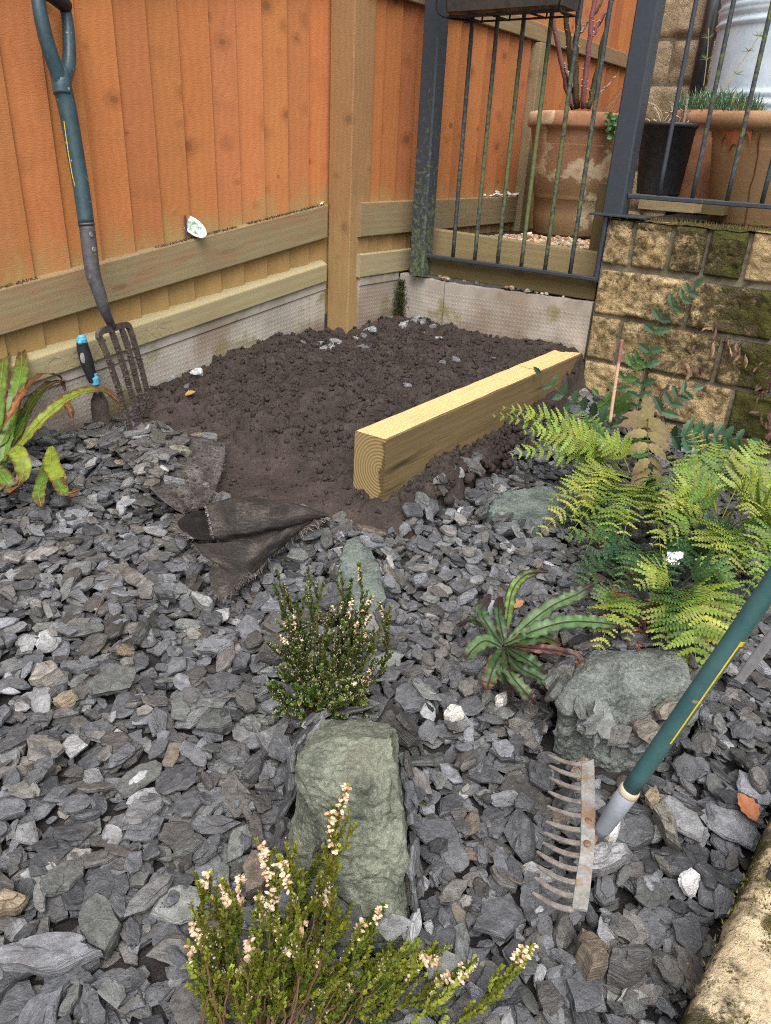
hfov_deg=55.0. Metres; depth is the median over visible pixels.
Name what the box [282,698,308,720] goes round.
slate chip
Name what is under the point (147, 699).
slate chip
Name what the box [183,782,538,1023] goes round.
heather
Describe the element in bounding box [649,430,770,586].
fern
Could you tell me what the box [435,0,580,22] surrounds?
planting trough
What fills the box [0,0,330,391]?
wooden fence
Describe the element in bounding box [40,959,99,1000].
slate chip
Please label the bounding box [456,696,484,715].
slate chip
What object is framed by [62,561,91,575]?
slate chip
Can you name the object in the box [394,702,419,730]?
slate chip
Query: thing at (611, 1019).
slate chip
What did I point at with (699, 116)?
terracotta pot
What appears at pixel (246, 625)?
slate chip
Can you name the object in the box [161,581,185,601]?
slate chip
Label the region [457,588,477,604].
slate chip
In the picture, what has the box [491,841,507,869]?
slate chip
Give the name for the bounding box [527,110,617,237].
terracotta pot
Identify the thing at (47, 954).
slate slab
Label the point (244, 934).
slate chip
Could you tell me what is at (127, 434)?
slate chip
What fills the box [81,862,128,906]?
slate chip
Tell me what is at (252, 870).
slate chip
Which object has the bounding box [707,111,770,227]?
terracotta pot
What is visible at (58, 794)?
slate chip
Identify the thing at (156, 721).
slate chip
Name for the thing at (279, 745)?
slate chip
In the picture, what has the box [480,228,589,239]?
terrace
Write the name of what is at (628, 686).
flat rock
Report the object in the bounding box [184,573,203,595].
slate chip
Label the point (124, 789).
slate chip
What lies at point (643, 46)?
metal railing
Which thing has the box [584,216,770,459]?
stone wall
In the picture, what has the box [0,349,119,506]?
harts tongue fern
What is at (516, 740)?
slate chip
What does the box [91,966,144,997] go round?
slate chip
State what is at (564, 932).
slate chip
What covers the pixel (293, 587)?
slate chip
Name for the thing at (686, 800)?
slate chip
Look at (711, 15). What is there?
downpipe
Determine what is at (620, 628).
slate chip
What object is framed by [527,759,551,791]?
slate chip
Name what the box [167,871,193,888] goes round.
slate chip
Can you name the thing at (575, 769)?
slate chip
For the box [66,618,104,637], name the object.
slate chip
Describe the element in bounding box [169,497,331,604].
torn membrane
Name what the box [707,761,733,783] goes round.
slate chip
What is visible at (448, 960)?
slate chip
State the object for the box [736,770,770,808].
slate chip
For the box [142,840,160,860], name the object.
slate chip
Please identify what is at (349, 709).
slate chip
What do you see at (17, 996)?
slate chip
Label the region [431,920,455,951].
slate chip
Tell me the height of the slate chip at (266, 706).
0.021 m
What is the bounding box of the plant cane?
[608,339,623,422]
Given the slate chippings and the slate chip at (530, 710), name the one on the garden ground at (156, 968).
the slate chippings
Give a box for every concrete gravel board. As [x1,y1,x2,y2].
[4,281,325,446]
[356,272,398,328]
[400,272,448,324]
[442,282,594,362]
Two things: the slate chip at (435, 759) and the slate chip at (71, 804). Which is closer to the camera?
the slate chip at (71, 804)
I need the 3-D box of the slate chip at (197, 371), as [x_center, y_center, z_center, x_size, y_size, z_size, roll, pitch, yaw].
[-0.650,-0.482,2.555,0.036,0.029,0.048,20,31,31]
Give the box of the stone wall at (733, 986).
[680,817,770,1023]
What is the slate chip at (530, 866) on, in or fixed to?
on the slate chippings
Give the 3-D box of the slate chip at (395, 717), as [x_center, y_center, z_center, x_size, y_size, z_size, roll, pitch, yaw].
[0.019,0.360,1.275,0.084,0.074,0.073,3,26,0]
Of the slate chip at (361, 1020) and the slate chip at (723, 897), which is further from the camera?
the slate chip at (723, 897)
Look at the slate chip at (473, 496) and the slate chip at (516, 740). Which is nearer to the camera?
the slate chip at (516, 740)
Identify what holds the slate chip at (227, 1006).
on the slate chippings
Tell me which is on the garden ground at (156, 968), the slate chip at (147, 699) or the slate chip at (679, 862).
the slate chip at (679, 862)
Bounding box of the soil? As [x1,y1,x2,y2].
[134,315,586,550]
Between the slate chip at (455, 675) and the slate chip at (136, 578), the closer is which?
the slate chip at (455, 675)
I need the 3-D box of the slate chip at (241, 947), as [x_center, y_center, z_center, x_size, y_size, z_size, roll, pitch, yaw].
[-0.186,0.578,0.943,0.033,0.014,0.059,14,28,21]
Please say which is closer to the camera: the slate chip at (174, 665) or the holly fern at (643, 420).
the slate chip at (174, 665)
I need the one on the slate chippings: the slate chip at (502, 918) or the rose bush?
the slate chip at (502, 918)
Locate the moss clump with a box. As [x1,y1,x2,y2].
[391,279,409,316]
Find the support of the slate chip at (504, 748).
on the slate chippings
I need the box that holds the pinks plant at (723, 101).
[663,28,769,110]
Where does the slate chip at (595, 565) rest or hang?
on the slate chippings
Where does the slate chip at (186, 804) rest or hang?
on the slate chippings
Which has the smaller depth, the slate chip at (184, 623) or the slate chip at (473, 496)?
the slate chip at (184, 623)
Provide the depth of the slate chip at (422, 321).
3.14 m
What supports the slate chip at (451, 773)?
on the slate chippings
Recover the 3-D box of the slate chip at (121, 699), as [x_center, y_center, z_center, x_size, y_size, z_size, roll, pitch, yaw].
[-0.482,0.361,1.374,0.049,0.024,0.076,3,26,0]
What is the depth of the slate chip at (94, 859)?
1.09 m
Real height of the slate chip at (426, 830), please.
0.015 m
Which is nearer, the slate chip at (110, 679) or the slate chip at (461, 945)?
the slate chip at (461, 945)
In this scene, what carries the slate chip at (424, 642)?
on the slate chippings
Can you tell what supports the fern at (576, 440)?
on the slate chippings
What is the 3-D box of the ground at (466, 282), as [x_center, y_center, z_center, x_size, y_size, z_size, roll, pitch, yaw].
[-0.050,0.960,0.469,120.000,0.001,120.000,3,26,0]
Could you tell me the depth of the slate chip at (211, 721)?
1.32 m
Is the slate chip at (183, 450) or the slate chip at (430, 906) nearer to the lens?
the slate chip at (430, 906)
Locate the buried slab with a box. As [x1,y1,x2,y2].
[339,536,386,631]
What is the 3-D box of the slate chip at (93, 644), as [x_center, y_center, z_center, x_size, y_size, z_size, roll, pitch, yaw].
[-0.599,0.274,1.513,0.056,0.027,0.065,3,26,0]
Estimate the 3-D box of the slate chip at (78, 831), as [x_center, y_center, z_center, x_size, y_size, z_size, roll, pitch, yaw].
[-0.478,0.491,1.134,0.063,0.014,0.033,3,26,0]
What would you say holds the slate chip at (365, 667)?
on the slate chippings
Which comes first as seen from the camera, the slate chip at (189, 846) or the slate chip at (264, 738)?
the slate chip at (189, 846)
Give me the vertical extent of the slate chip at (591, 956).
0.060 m
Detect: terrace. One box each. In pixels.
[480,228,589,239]
[655,213,770,228]
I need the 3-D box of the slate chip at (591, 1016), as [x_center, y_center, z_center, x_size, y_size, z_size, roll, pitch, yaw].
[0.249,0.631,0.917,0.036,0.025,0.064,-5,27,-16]
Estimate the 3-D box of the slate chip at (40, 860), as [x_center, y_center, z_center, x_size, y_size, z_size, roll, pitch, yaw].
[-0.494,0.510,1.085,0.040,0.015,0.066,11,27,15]
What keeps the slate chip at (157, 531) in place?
on the slate chippings
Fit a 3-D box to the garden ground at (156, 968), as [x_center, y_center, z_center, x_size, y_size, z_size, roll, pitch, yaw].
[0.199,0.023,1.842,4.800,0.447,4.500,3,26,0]
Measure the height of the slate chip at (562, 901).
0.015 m
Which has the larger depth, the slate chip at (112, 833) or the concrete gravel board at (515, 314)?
the concrete gravel board at (515, 314)
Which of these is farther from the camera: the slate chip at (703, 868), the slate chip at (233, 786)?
the slate chip at (233, 786)
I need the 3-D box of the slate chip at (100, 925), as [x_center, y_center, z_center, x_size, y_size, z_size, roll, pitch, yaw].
[-0.384,0.561,0.998,0.049,0.043,0.087,-21,35,-40]
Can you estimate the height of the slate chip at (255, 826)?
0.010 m
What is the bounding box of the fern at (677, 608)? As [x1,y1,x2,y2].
[630,544,745,670]
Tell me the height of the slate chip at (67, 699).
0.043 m
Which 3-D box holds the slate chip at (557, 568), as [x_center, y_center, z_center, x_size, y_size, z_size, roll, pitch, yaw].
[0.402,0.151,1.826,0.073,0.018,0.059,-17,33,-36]
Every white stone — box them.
[444,704,464,721]
[494,692,507,706]
[603,821,620,842]
[678,868,699,898]
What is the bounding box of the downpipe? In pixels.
[664,0,721,214]
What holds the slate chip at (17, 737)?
on the slate chippings
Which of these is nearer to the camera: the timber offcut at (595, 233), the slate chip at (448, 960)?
the slate chip at (448, 960)
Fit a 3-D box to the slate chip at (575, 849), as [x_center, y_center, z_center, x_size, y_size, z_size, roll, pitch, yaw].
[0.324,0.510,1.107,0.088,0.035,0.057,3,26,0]
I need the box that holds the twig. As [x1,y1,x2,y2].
[94,567,125,615]
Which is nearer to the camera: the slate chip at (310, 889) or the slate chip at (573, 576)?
the slate chip at (310, 889)
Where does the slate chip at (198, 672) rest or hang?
on the slate chippings
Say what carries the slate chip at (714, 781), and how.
on the slate chippings
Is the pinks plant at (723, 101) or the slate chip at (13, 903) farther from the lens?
the pinks plant at (723, 101)
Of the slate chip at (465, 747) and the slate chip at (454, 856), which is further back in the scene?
the slate chip at (465, 747)
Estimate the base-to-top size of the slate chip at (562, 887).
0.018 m
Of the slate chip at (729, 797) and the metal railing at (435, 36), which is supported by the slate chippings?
the slate chip at (729, 797)
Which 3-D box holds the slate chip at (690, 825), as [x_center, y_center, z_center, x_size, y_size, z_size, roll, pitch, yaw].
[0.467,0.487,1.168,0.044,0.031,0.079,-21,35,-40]
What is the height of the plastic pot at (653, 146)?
0.275 m
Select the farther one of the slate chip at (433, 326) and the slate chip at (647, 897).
the slate chip at (433, 326)
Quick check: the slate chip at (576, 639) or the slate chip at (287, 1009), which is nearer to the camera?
the slate chip at (287, 1009)
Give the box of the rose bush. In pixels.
[552,0,658,112]
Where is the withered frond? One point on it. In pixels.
(686, 366)
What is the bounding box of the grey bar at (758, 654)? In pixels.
[734,628,770,683]
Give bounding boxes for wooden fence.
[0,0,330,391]
[356,0,636,277]
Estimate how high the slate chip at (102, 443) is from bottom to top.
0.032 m
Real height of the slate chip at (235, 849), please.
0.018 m
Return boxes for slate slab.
[0,932,102,977]
[124,873,173,916]
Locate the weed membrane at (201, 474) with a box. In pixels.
[112,432,228,512]
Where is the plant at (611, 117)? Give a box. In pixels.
[603,111,617,140]
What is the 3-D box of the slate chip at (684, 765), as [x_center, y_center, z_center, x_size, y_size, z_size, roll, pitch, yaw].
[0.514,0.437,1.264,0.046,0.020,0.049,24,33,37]
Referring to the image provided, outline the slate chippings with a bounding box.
[0,372,770,1023]
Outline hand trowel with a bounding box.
[76,334,109,425]
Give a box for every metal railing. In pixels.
[409,0,612,282]
[589,0,770,219]
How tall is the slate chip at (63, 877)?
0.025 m
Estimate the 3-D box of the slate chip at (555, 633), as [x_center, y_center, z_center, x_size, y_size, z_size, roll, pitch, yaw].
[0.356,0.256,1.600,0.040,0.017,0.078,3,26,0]
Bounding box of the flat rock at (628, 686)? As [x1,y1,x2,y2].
[552,646,699,771]
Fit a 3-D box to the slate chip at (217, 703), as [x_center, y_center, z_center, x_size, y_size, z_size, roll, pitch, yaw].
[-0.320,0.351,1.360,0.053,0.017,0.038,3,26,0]
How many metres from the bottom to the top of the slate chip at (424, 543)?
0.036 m
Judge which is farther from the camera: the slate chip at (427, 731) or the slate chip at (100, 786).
the slate chip at (427, 731)
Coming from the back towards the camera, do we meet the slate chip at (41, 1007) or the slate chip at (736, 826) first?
the slate chip at (736, 826)
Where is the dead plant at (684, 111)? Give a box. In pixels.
[645,99,714,122]
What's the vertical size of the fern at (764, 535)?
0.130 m
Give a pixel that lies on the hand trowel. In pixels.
(99, 408)
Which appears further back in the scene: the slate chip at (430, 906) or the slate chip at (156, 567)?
the slate chip at (156, 567)
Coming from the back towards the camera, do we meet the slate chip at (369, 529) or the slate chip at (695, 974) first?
the slate chip at (369, 529)
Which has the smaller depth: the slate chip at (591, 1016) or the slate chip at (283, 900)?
the slate chip at (591, 1016)
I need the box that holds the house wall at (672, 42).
[628,0,721,215]
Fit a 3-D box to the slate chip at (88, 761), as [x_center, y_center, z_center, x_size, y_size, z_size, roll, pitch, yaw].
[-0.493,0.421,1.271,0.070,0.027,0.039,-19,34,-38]
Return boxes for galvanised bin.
[703,0,770,110]
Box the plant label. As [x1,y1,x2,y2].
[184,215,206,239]
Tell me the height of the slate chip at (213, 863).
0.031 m
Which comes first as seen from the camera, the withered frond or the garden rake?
the garden rake
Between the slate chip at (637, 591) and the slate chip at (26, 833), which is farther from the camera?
the slate chip at (637, 591)
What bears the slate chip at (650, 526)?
on the slate chippings
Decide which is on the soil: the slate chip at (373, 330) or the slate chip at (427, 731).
the slate chip at (373, 330)
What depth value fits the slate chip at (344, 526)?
1.88 m
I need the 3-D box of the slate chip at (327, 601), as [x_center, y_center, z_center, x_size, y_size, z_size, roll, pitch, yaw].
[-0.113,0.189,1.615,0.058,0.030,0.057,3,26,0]
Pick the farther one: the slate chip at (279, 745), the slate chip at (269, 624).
the slate chip at (269, 624)
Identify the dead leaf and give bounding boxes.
[185,390,194,394]
[514,599,523,607]
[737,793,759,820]
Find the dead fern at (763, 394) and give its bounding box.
[750,362,770,450]
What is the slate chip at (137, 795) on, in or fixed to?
on the slate chippings
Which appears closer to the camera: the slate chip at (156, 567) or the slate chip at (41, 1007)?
the slate chip at (41, 1007)
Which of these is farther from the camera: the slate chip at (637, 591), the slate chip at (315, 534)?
the slate chip at (315, 534)
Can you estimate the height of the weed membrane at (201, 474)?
0.055 m
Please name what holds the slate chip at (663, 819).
on the slate chippings
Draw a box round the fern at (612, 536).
[557,496,737,615]
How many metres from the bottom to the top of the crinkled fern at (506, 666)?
0.110 m
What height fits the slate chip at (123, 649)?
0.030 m
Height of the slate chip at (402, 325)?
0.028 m
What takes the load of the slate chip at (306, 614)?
on the slate chippings
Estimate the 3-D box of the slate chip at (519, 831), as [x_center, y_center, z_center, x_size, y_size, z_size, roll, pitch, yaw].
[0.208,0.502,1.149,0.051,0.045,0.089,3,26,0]
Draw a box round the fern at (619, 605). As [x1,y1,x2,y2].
[587,579,650,650]
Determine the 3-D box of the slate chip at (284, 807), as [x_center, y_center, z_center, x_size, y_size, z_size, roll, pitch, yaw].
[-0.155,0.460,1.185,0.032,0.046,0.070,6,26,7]
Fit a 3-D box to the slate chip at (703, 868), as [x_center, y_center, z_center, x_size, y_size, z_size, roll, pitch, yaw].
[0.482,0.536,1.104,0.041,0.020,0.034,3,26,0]
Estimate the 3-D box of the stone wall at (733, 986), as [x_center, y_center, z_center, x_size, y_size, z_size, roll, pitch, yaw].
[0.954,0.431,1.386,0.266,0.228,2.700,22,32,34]
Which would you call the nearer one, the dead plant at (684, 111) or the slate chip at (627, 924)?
the slate chip at (627, 924)
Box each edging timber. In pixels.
[430,258,597,300]
[432,228,597,275]
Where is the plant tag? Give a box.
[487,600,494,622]
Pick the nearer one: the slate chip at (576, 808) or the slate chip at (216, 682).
the slate chip at (576, 808)
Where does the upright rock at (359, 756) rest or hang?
on the garden ground at (156, 968)
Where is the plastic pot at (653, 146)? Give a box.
[636,121,698,195]
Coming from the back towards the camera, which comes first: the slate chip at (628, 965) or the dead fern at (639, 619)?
the dead fern at (639, 619)
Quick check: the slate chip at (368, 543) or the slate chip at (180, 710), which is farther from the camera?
the slate chip at (368, 543)
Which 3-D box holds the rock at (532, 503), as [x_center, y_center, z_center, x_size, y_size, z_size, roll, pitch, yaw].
[0.437,0.000,2.156,0.197,0.102,0.355,17,29,26]
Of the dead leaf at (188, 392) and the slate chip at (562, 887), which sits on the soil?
the dead leaf at (188, 392)
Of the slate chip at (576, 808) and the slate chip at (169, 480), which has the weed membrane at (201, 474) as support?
the slate chip at (169, 480)
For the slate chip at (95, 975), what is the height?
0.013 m
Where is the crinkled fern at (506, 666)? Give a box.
[458,568,621,706]
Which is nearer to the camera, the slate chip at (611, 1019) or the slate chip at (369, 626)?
the slate chip at (611, 1019)
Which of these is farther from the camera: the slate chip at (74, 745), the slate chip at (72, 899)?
the slate chip at (74, 745)
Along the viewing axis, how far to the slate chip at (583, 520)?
2.11 m
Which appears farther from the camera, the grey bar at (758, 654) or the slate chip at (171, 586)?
the slate chip at (171, 586)
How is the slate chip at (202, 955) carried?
on the slate chippings
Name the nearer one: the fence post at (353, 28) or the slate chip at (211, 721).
the slate chip at (211, 721)
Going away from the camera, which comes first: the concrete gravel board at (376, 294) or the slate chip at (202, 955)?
the slate chip at (202, 955)
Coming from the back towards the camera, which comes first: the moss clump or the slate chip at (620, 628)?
the moss clump
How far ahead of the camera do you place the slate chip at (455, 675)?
1.46 m
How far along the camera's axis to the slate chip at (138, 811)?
1.16 m
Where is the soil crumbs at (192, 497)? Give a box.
[119,435,226,511]
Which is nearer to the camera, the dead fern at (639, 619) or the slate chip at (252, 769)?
the slate chip at (252, 769)
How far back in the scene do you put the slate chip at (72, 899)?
1.04 m
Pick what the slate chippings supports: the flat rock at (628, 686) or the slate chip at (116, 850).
the slate chip at (116, 850)
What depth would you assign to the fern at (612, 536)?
1.77 m
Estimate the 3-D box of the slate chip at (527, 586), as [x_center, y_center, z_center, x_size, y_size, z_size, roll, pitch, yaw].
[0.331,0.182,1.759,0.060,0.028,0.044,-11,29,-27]
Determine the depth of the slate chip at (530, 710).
1.39 m
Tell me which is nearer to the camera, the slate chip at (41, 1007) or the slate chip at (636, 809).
the slate chip at (41, 1007)
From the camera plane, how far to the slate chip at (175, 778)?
1.22 m
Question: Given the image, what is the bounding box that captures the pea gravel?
[490,232,589,249]
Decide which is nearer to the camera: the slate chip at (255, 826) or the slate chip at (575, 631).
the slate chip at (255, 826)
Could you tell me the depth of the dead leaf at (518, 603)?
1.67 m
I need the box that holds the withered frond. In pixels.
[606,324,747,421]
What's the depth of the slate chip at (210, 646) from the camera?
1.50 m
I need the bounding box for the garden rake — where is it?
[532,566,770,912]
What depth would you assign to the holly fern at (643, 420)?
2.49 m
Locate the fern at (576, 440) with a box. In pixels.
[494,402,688,558]
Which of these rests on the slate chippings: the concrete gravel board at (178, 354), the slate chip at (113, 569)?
the slate chip at (113, 569)
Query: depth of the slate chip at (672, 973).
0.96 m
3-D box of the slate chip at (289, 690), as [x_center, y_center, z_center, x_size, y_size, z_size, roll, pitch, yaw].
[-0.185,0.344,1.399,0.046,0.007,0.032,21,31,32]
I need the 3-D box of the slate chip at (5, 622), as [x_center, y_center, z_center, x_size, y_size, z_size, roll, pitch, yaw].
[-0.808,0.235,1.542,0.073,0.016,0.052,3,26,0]
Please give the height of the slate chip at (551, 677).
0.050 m
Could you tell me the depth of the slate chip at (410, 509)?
1.96 m
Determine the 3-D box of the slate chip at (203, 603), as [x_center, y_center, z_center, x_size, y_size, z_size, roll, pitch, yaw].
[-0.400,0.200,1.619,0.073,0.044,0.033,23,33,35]
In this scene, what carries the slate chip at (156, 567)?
on the slate chippings
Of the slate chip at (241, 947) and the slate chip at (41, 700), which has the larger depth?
the slate chip at (41, 700)
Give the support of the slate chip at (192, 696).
on the slate chippings
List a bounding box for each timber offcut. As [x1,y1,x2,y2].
[589,183,609,250]
[638,199,701,213]
[686,197,728,215]
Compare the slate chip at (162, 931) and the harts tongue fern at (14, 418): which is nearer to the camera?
the slate chip at (162, 931)
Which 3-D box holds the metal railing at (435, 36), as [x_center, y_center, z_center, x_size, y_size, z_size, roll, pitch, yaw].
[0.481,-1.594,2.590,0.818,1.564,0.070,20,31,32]
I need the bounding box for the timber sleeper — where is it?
[353,350,580,501]
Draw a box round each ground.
[0,288,770,1023]
[397,275,503,288]
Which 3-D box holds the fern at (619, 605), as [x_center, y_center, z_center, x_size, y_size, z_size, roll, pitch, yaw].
[0.487,0.220,1.550,0.145,0.059,0.228,3,26,0]
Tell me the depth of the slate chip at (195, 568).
1.72 m
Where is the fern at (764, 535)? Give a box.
[740,515,770,608]
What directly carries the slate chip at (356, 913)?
on the slate chippings
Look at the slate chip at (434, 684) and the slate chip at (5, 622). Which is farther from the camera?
the slate chip at (5, 622)
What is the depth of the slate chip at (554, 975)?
0.96 m
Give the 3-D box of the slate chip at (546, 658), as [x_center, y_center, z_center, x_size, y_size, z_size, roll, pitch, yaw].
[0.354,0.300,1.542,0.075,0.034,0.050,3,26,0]
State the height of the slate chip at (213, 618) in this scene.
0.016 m
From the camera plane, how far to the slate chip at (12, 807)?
1.15 m
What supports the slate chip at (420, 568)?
on the slate chippings
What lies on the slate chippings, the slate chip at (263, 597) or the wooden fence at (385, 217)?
the slate chip at (263, 597)
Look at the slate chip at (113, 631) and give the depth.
1.54 m
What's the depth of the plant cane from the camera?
2.15 m
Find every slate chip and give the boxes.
[0,617,19,629]
[0,657,33,675]
[0,726,34,753]
[0,796,25,820]
[0,888,28,916]
[0,980,35,1023]
[13,820,38,845]
[15,985,62,1023]
[27,734,64,761]
[28,660,69,686]
[28,838,73,876]
[31,686,51,712]
[39,859,84,897]
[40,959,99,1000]
[41,784,76,802]
[52,640,69,666]
[52,690,78,707]
[52,822,96,841]
[56,509,92,530]
[56,794,91,812]
[61,878,86,911]
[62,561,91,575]
[62,734,87,758]
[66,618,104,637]
[68,535,92,555]
[73,969,106,1017]
[78,633,108,655]
[78,745,104,769]
[78,781,112,792]
[78,850,118,868]
[78,891,121,959]
[80,981,108,1023]
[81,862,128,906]
[85,664,135,696]
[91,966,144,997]
[97,431,122,448]
[101,731,131,745]
[102,824,122,843]
[104,613,123,639]
[104,844,133,857]
[105,563,135,575]
[110,691,138,718]
[115,643,135,656]
[115,760,161,798]
[117,539,139,558]
[122,429,151,438]
[122,652,148,672]
[122,795,163,826]
[123,570,147,587]
[124,814,163,843]
[126,787,161,804]
[141,695,169,706]
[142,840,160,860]
[143,526,167,536]
[144,570,170,584]
[146,933,201,969]
[147,707,166,737]
[148,561,168,573]
[148,885,210,924]
[152,923,182,945]
[155,764,196,795]
[158,821,194,851]
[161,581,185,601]
[162,742,180,767]
[163,475,186,484]
[165,375,174,381]
[166,656,186,676]
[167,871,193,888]
[169,445,191,457]
[169,979,206,1023]
[171,695,190,720]
[171,837,202,859]
[173,618,200,629]
[173,790,204,817]
[174,687,204,707]
[177,740,206,766]
[184,563,205,576]
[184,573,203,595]
[184,924,214,939]
[187,664,206,679]
[189,367,202,375]
[189,814,241,836]
[191,591,213,612]
[193,853,221,885]
[195,696,225,710]
[195,706,231,735]
[197,638,231,654]
[198,929,215,956]
[201,610,222,626]
[203,671,242,691]
[213,740,249,769]
[216,647,234,672]
[218,992,258,1018]
[221,772,251,818]
[223,930,255,963]
[227,824,251,861]
[232,716,254,742]
[234,614,262,638]
[237,943,254,965]
[242,750,266,783]
[242,850,267,900]
[248,810,263,843]
[251,590,268,609]
[256,717,288,759]
[258,910,286,927]
[260,601,294,613]
[260,632,290,665]
[260,696,286,717]
[262,610,297,632]
[263,580,299,592]
[265,1006,288,1023]
[268,733,291,762]
[275,787,296,822]
[276,879,305,912]
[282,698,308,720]
[283,687,297,697]
[286,548,308,562]
[286,610,317,636]
[287,1000,324,1023]
[297,869,338,905]
[302,529,322,540]
[314,954,361,1002]
[319,590,347,609]
[329,338,341,343]
[329,701,373,716]
[330,521,353,544]
[336,905,363,946]
[354,990,377,1023]
[355,660,368,671]
[356,524,387,536]
[357,610,378,633]
[359,532,382,550]
[365,636,397,652]
[367,650,404,670]
[367,699,380,705]
[369,327,376,334]
[374,669,400,681]
[377,702,420,748]
[394,678,425,713]
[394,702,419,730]
[394,976,432,1015]
[399,320,408,328]
[401,502,422,518]
[407,564,436,573]
[408,633,433,649]
[410,817,460,845]
[411,316,419,322]
[411,680,441,700]
[411,752,443,766]
[413,534,433,551]
[413,767,432,793]
[418,318,425,324]
[418,719,438,744]
[419,895,444,922]
[425,677,441,691]
[425,947,462,981]
[429,324,436,328]
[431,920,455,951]
[437,879,467,903]
[439,763,462,784]
[439,794,464,817]
[440,837,468,873]
[448,664,462,690]
[448,992,491,1023]
[451,356,460,362]
[451,922,469,964]
[454,744,477,771]
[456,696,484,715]
[456,741,480,751]
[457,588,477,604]
[458,656,486,676]
[465,489,488,504]
[465,630,480,644]
[466,764,504,783]
[473,893,526,940]
[476,966,524,1002]
[477,666,502,690]
[477,674,496,690]
[482,806,514,821]
[490,790,517,807]
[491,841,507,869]
[492,739,513,756]
[499,775,546,807]
[502,938,536,975]
[503,809,535,863]
[508,733,524,763]
[513,1003,537,1023]
[517,579,535,596]
[520,700,538,718]
[520,871,540,912]
[523,861,552,882]
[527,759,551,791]
[536,565,562,581]
[536,980,563,1015]
[538,653,560,663]
[540,880,574,901]
[541,668,565,689]
[545,964,569,1009]
[550,630,559,636]
[550,897,585,922]
[552,912,575,949]
[559,627,582,634]
[562,794,605,812]
[566,970,602,1012]
[566,993,600,1023]
[567,574,592,580]
[567,634,595,647]
[570,758,594,781]
[571,839,633,869]
[573,842,629,877]
[575,928,608,981]
[579,514,607,531]
[588,557,604,571]
[593,699,616,739]
[597,805,627,819]
[601,1012,628,1023]
[607,944,651,989]
[608,790,641,802]
[610,912,638,941]
[616,613,646,627]
[618,627,651,635]
[619,583,647,593]
[623,909,649,945]
[625,812,654,851]
[628,803,651,817]
[629,717,660,743]
[634,878,670,909]
[641,908,667,948]
[645,522,668,535]
[645,785,660,812]
[651,799,680,851]
[653,631,674,644]
[654,699,679,719]
[657,955,683,989]
[660,846,695,879]
[664,795,704,843]
[671,790,696,807]
[672,752,695,781]
[672,915,703,954]
[674,945,703,986]
[680,842,710,863]
[695,862,724,884]
[700,804,760,850]
[706,772,726,801]
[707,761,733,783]
[713,788,758,811]
[713,884,734,918]
[736,589,751,597]
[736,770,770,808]
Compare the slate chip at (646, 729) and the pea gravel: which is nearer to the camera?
the slate chip at (646, 729)
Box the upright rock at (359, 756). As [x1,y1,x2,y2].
[286,718,409,956]
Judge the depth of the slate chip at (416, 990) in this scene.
0.93 m
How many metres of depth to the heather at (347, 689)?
1.30 m
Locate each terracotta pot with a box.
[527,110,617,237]
[670,109,733,198]
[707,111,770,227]
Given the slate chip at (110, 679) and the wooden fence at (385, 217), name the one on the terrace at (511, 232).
the wooden fence at (385, 217)
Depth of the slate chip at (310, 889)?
0.99 m
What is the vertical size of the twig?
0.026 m
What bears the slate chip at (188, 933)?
on the slate chippings
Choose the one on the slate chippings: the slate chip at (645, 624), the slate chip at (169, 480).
the slate chip at (645, 624)
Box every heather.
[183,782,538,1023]
[263,561,394,725]
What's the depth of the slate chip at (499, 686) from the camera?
1.46 m
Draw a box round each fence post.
[327,0,376,333]
[510,42,545,230]
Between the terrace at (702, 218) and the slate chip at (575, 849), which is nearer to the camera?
the slate chip at (575, 849)
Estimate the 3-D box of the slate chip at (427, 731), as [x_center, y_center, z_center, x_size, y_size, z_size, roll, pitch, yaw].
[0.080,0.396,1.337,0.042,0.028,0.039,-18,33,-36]
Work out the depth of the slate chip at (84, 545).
1.79 m
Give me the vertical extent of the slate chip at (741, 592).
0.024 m
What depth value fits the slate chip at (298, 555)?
1.81 m
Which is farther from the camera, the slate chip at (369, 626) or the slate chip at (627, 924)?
the slate chip at (369, 626)
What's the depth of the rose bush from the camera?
3.29 m
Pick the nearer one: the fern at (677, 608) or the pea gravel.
the fern at (677, 608)
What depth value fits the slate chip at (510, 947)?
0.98 m
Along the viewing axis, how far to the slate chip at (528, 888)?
1.07 m
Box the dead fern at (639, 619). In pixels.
[584,496,769,650]
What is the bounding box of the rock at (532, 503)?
[482,486,564,540]
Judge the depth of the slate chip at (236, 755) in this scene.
1.26 m
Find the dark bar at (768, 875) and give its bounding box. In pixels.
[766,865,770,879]
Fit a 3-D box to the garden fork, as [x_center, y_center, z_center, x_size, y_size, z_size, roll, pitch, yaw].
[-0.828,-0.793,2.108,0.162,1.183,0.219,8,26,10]
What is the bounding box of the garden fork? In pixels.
[31,0,154,430]
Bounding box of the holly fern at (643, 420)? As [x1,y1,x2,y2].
[533,277,760,516]
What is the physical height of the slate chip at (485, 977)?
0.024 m
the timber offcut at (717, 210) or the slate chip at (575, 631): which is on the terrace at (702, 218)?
the timber offcut at (717, 210)
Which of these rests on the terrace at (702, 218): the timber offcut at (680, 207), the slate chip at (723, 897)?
the timber offcut at (680, 207)
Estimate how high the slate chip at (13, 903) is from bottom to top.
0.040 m
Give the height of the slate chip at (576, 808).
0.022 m
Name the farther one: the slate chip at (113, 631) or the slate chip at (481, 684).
the slate chip at (113, 631)

